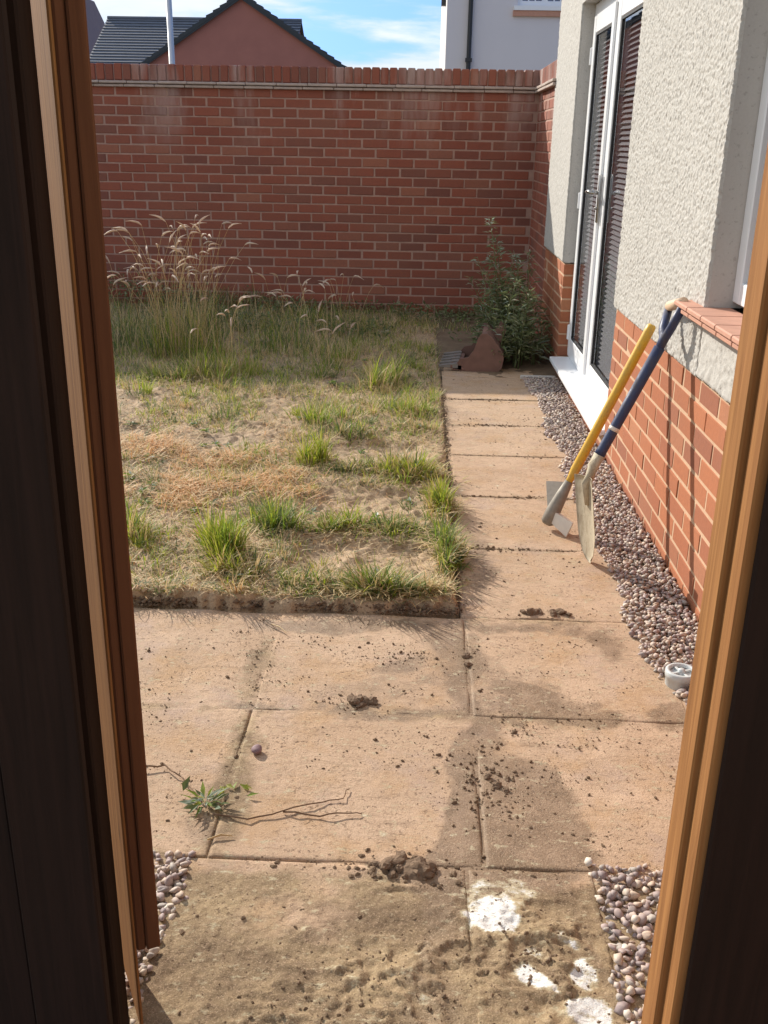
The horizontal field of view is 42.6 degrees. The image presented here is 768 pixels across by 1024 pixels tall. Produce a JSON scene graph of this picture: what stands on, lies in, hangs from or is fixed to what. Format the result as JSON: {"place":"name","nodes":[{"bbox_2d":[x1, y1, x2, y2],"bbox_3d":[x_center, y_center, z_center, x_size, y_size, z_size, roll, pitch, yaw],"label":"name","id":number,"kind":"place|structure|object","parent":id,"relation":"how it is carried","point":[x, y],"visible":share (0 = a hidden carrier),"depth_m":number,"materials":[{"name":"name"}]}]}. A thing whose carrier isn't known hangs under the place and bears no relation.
{"place":"outdoors","nodes":[
{"label":"outdoors","id":0,"kind":"place"},
{"bbox_2d":[92,0,440,69],"label":"sky","id":1,"kind":"structure","parent":0,"point":[389,34],"materials":[{"name":"blue"}]},
{"bbox_2d":[197,456,337,505],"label":"dead grass","id":2,"kind":"structure","parent":0,"point":[259,488],"depth_m":4.38,"materials":[{"name":"plant"}]},
{"bbox_2d":[244,267,325,355],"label":"tall grass","id":3,"kind":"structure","parent":0,"point":[284,334],"depth_m":7.30,"materials":[{"name":"plant"}]},
{"bbox_2d":[110,298,467,618],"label":"lawn","id":4,"kind":"structure","parent":0,"point":[381,497],"depth_m":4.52,"materials":[{"name":"plant"}]},
{"bbox_2d":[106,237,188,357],"bbox_3d":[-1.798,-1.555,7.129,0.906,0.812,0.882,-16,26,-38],"label":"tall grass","id":5,"kind":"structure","parent":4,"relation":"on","point":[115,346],"depth_m":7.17,"materials":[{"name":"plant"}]},
{"bbox_2d":[124,488,178,548],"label":"grass tuft","id":6,"kind":"object","parent":4,"relation":"on","point":[134,526],"visible":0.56,"depth_m":3.77,"materials":[{"name":"plant"}]},
{"bbox_2d":[104,214,255,359],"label":"tall grass","id":7,"kind":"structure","parent":4,"relation":"on","point":[181,344],"depth_m":6.96,"materials":[{"name":"plant"}]},
{"bbox_2d":[123,463,250,517],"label":"dead grass","id":8,"kind":"structure","parent":4,"relation":"on","point":[183,501],"depth_m":4.27,"materials":[{"name":"plant"}]},
{"bbox_2d":[127,345,252,390],"bbox_3d":[-1.291,-0.966,6.434,0.921,0.233,0.842,2,21,2],"label":"grass tuft","id":9,"kind":"object","parent":4,"relation":"on","point":[185,373],"visible":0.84,"depth_m":6.41,"materials":[{"name":"plant"}]},
{"bbox_2d":[120,424,303,477],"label":"dead grass","id":10,"kind":"structure","parent":4,"relation":"on","point":[249,457],"depth_m":4.79,"materials":[{"name":"plant"}]},
{"bbox_2d":[166,492,275,571],"bbox_3d":[-0.580,0.049,3.637,0.416,0.256,0.414,-18,28,-41],"label":"grass tuft","id":11,"kind":"object","parent":4,"relation":"on","point":[226,530],"visible":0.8,"depth_m":3.63,"materials":[{"name":"plant"}]},
{"bbox_2d":[175,295,269,379],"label":"tall grass","id":12,"kind":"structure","parent":4,"relation":"on","point":[233,366],"depth_m":6.53,"materials":[{"name":"plant"}]},
{"bbox_2d":[185,528,282,581],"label":"grass tuft","id":13,"kind":"object","parent":4,"relation":"on","point":[217,565],"visible":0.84,"depth_m":3.48,"materials":[{"name":"plant"}]},
{"bbox_2d":[221,485,340,540],"bbox_3d":[-0.442,-0.022,3.947,0.432,0.192,0.443,-7,22,-21],"label":"grass tuft","id":14,"kind":"object","parent":4,"relation":"on","point":[271,516],"visible":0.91,"depth_m":3.93,"materials":[{"name":"plant"}]},
{"bbox_2d":[119,386,462,614],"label":"soil lumps","id":15,"kind":"object","parent":4,"relation":"on","point":[184,602],"visible":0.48,"depth_m":3.33,"materials":[{"name":"brown soil"}]},
{"bbox_2d":[107,268,488,355],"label":"weeds","id":16,"kind":"object","parent":4,"relation":"on","point":[366,310],"visible":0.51,"depth_m":8.63,"materials":[{"name":"green plant"}]},
{"bbox_2d":[260,558,356,594],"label":"grass tuft","id":17,"kind":"object","parent":4,"relation":"on","point":[306,578],"visible":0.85,"depth_m":3.42,"materials":[{"name":"plant"}]},
{"bbox_2d":[280,420,343,468],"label":"grass tuft","id":18,"kind":"object","parent":4,"relation":"on","point":[316,448],"visible":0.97,"depth_m":4.72,"materials":[{"name":"plant"}]},
{"bbox_2d":[272,395,358,426],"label":"grass tuft","id":19,"kind":"object","parent":4,"relation":"on","point":[314,413],"visible":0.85,"depth_m":5.46,"materials":[{"name":"plant"}]},
{"bbox_2d":[298,301,359,369],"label":"tall grass","id":20,"kind":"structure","parent":4,"relation":"on","point":[327,348],"depth_m":6.92,"materials":[{"name":"plant"}]},
{"bbox_2d":[313,273,381,341],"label":"tall grass","id":21,"kind":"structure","parent":4,"relation":"on","point":[334,322],"depth_m":7.89,"materials":[{"name":"plant"}]},
{"bbox_2d":[323,411,374,446],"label":"grass tuft","id":22,"kind":"object","parent":4,"relation":"on","point":[341,427],"visible":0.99,"depth_m":5.21,"materials":[{"name":"plant"}]},
{"bbox_2d":[286,492,416,534],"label":"grass tuft","id":23,"kind":"object","parent":4,"relation":"on","point":[336,524],"visible":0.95,"depth_m":3.92,"materials":[{"name":"plant"}]},
{"bbox_2d":[320,453,392,474],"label":"grass tuft","id":24,"kind":"object","parent":4,"relation":"on","point":[352,465],"visible":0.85,"depth_m":4.63,"materials":[{"name":"plant"}]},
{"bbox_2d":[309,549,450,603],"bbox_3d":[-0.021,0.216,3.359,0.520,0.192,0.254,2,21,2],"label":"grass tuft","id":25,"kind":"object","parent":4,"relation":"on","point":[379,585],"visible":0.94,"depth_m":3.36,"materials":[{"name":"plant"}]},
{"bbox_2d":[350,348,417,391],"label":"grass tuft","id":26,"kind":"object","parent":4,"relation":"on","point":[375,378],"visible":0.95,"depth_m":6.30,"materials":[{"name":"plant"}]},
{"bbox_2d":[359,507,436,537],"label":"grass tuft","id":27,"kind":"object","parent":4,"relation":"on","point":[405,521],"visible":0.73,"depth_m":3.93,"materials":[{"name":"plant"}]},
{"bbox_2d":[334,435,472,483],"bbox_3d":[0.117,-0.246,4.616,0.593,0.199,0.415,10,22,23],"label":"grass tuft","id":28,"kind":"object","parent":4,"relation":"on","point":[420,464],"visible":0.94,"depth_m":4.60,"materials":[{"name":"plant"}]},
{"bbox_2d":[388,386,436,419],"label":"grass tuft","id":29,"kind":"object","parent":4,"relation":"on","point":[412,404],"visible":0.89,"depth_m":5.67,"materials":[{"name":"plant"}]},
{"bbox_2d":[387,409,444,436],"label":"grass tuft","id":30,"kind":"object","parent":4,"relation":"on","point":[410,422],"visible":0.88,"depth_m":5.37,"materials":[{"name":"plant"}]},
{"bbox_2d":[396,563,472,599],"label":"grass tuft","id":31,"kind":"object","parent":4,"relation":"on","point":[435,584],"visible":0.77,"depth_m":3.38,"materials":[{"name":"plant"}]},
{"bbox_2d":[410,469,477,522],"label":"grass tuft","id":32,"kind":"object","parent":4,"relation":"on","point":[441,496],"visible":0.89,"depth_m":4.21,"materials":[{"name":"plant"}]},
{"bbox_2d":[409,504,482,587],"bbox_3d":[0.238,0.114,3.708,0.298,0.227,0.585,2,21,2],"label":"grass tuft","id":33,"kind":"object","parent":4,"relation":"on","point":[445,543],"visible":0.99,"depth_m":3.71,"materials":[{"name":"plant"}]},
{"bbox_2d":[124,607,686,1023],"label":"patio","id":34,"kind":"structure","parent":0,"point":[281,776],"depth_m":2.34,"materials":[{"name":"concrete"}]},
{"bbox_2d":[0,0,129,1023],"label":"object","id":35,"kind":"object","parent":34,"relation":"on","point":[61,957],"visible":1,"depth_m":1.40,"materials":[{"name":"brown wood"}]},
{"bbox_2d":[30,0,159,1023],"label":"door frame","id":36,"kind":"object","parent":35,"relation":"attached to","point":[61,41],"depth_m":1.39,"materials":[{"name":"brown wood"}]},
{"bbox_2d":[125,849,195,1023],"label":"gravel corner","id":37,"kind":"object","parent":34,"relation":"on","point":[164,884],"visible":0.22,"depth_m":2.06,"materials":[{"name":"beige gravel"}]},
{"bbox_2d":[207,834,232,839],"bbox_3d":[-0.370,0.731,2.222,0.058,0.008,0.009,-4,21,-14],"label":"straw","id":38,"kind":"object","parent":34,"relation":"on","point":[218,835],"visible":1,"depth_m":2.22,"materials":[{"name":"beige plant"}]},
{"bbox_2d":[146,764,361,819],"bbox_3d":[-0.330,0.660,2.361,0.559,0.049,0.210,2,21,2],"label":"uprooted weed","id":39,"kind":"object","parent":34,"relation":"on","point":[192,805],"visible":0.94,"depth_m":2.33,"materials":[{"name":"green plant"}]},
{"bbox_2d":[251,744,261,753],"bbox_3d":[-0.327,0.610,2.536,0.029,0.019,0.031,-7,22,-20],"label":"stone","id":40,"kind":"object","parent":34,"relation":"on","point":[256,749],"visible":1,"depth_m":2.53,"materials":[{"name":"pink stone"}]},
{"bbox_2d":[347,693,377,707],"bbox_3d":[-0.060,0.531,2.781,0.090,0.026,0.067,2,21,2],"label":"soil clod","id":41,"kind":"object","parent":34,"relation":"on","point":[359,700],"visible":1,"depth_m":2.77,"materials":[{"name":"brown soil"}]},
{"bbox_2d":[371,850,436,880],"bbox_3d":[0.042,0.773,2.145,0.139,0.044,0.083,10,22,23],"label":"soil clod","id":42,"kind":"object","parent":34,"relation":"on","point":[418,868],"visible":0.99,"depth_m":2.13,"materials":[{"name":"brown soil"}]},
{"bbox_2d":[133,379,682,1023],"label":"soil crumbs","id":43,"kind":"object","parent":34,"relation":"on","point":[373,875],"visible":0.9,"depth_m":2.40,"materials":[{"name":"brown soil"}]},
{"bbox_2d":[461,652,469,658],"bbox_3d":[0.252,0.444,3.042,0.029,0.018,0.028,2,21,2],"label":"soil clod","id":44,"kind":"object","parent":34,"relation":"on","point":[466,655],"visible":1,"depth_m":3.04,"materials":[{"name":"brown soil"}]},
{"bbox_2d":[463,662,472,666],"bbox_3d":[0.257,0.461,2.992,0.027,0.014,0.024,-11,24,-29],"label":"soil clod","id":45,"kind":"object","parent":34,"relation":"on","point":[467,664],"visible":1,"depth_m":2.99,"materials":[{"name":"brown soil"}]},
{"bbox_2d":[484,768,509,791],"bbox_3d":[0.279,0.667,2.451,0.065,0.026,0.100,2,21,2],"label":"soil clod","id":46,"kind":"object","parent":34,"relation":"on","point":[497,785],"visible":1,"depth_m":2.42,"materials":[{"name":"brown soil"}]},
{"bbox_2d":[584,857,662,1023],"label":"gravel corner","id":47,"kind":"object","parent":34,"relation":"on","point":[645,915],"visible":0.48,"depth_m":2.00,"materials":[{"name":"beige gravel"}]},
{"bbox_2d":[641,144,767,1023],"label":"gate jamb","id":48,"kind":"object","parent":34,"relation":"on","point":[708,964],"visible":1,"depth_m":1.39,"materials":[{"name":"brown wood"}]},
{"bbox_2d":[435,314,557,377],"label":"soil","id":49,"kind":"structure","parent":0,"point":[450,344],"depth_m":7.57,"materials":[{"name":"brown soil"}]},
{"bbox_2d":[439,321,505,371],"bbox_3d":[0.636,-1.197,7.005,0.489,0.306,0.466,2,21,2],"label":"digger bucket","id":50,"kind":"object","parent":49,"relation":"on","point":[481,357],"visible":0.89,"depth_m":6.83,"materials":[{"name":"metal"}]},
{"bbox_2d":[466,216,553,368],"bbox_3d":[0.932,-1.589,7.079,0.723,1.007,1.141,2,21,2],"label":"shrub","id":51,"kind":"object","parent":49,"relation":"on","point":[516,341],"visible":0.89,"depth_m":7.10,"materials":[{"name":"green plant"}]},
{"bbox_2d":[520,375,555,378],"bbox_3d":[1.044,-0.901,6.691,0.240,0.050,0.035,2,21,2],"label":"edging stone","id":52,"kind":"object","parent":49,"relation":"on","point":[532,376],"visible":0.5,"depth_m":6.67,"materials":[{"name":"concrete"}]},
{"bbox_2d":[442,367,646,622],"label":"path","id":53,"kind":"structure","parent":0,"point":[522,477],"depth_m":4.20,"materials":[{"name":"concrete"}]},
{"bbox_2d":[520,608,571,617],"bbox_3d":[0.546,0.342,3.325,0.175,0.038,0.050,2,21,2],"label":"soil clod","id":54,"kind":"object","parent":53,"relation":"on","point":[537,611],"visible":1,"depth_m":3.32,"materials":[{"name":"brown soil"}]},
{"bbox_2d":[541,323,655,536],"bbox_3d":[0.832,-0.325,3.924,0.378,0.841,0.248,8,22,18],"label":"mattock","id":55,"kind":"object","parent":53,"relation":"on","point":[557,493],"visible":0.97,"depth_m":3.95,"materials":[{"name":"yellow metal"}]},
{"bbox_2d":[574,297,688,562],"bbox_3d":[0.901,-0.299,3.635,0.336,0.997,0.227,-3,21,-10],"label":"shovel","id":56,"kind":"object","parent":53,"relation":"on","point":[584,497],"visible":0.99,"depth_m":3.61,"materials":[{"name":"metal"}]},
{"label":"ground","id":57,"kind":"structure","parent":0,"visible":0},
{"bbox_2d":[85,0,104,53],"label":"brick house","id":58,"kind":"structure","parent":57,"relation":"on","point":[95,23],"depth_m":59.71,"materials":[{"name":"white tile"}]},
{"bbox_2d":[166,0,174,63],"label":"street lamp","id":59,"kind":"object","parent":57,"relation":"on","point":[170,32],"depth_m":13.63,"materials":[{"name":"white metal"}]},
{"bbox_2d":[90,0,346,67],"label":"brick house","id":60,"kind":"structure","parent":57,"relation":"on","point":[241,32],"depth_m":45.73,"materials":[{"name":"red brick"}]},
{"bbox_2d":[90,60,556,333],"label":"brick wall","id":61,"kind":"structure","parent":57,"relation":"on","point":[400,184],"depth_m":8.69,"materials":[{"name":"brick"}]},
{"bbox_2d":[439,0,561,70],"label":"white house","id":62,"kind":"structure","parent":57,"relation":"on","point":[497,35],"depth_m":18.02,"materials":[{"name":"white render"},{"name":"painted plaster"}]},
{"bbox_2d":[518,0,561,5],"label":"window","id":63,"kind":"structure","parent":62,"relation":"in","point":[520,2],"depth_m":17.87,"materials":[{"name":"white plastic"}]},
{"bbox_2d":[523,376,697,705],"bbox_3d":[0.967,-0.086,4.470,0.274,0.043,4.702,2,21,2],"label":"gravel strip","id":64,"kind":"object","parent":57,"relation":"on","point":[661,601],"visible":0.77,"depth_m":3.79,"materials":[{"name":"gravel"}]},
{"bbox_2d":[665,663,691,690],"bbox_3d":[0.872,0.497,2.902,0.092,0.083,0.092,2,21,2],"label":"drain cap","id":65,"kind":"object","parent":64,"relation":"on","point":[677,676],"visible":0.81,"depth_m":2.88,"materials":[{"name":"grey plastic"}]},
{"bbox_2d":[540,0,767,622],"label":"house","id":66,"kind":"structure","parent":57,"relation":"on","point":[659,143],"depth_m":3.91,"materials":[{"name":"cream roughcast render"},{"name":"orange red brick"},{"name":"white plastic"}]},
{"bbox_2d":[566,0,643,406],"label":"french door","id":67,"kind":"structure","parent":66,"relation":"in","point":[615,16],"depth_m":5.69,"materials":[{"name":"white plastic"}]},
{"bbox_2d":[732,49,767,306],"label":"window","id":68,"kind":"structure","parent":66,"relation":"in","point":[761,137],"depth_m":3.10,"materials":[{"name":"white plastic"}]}
]}

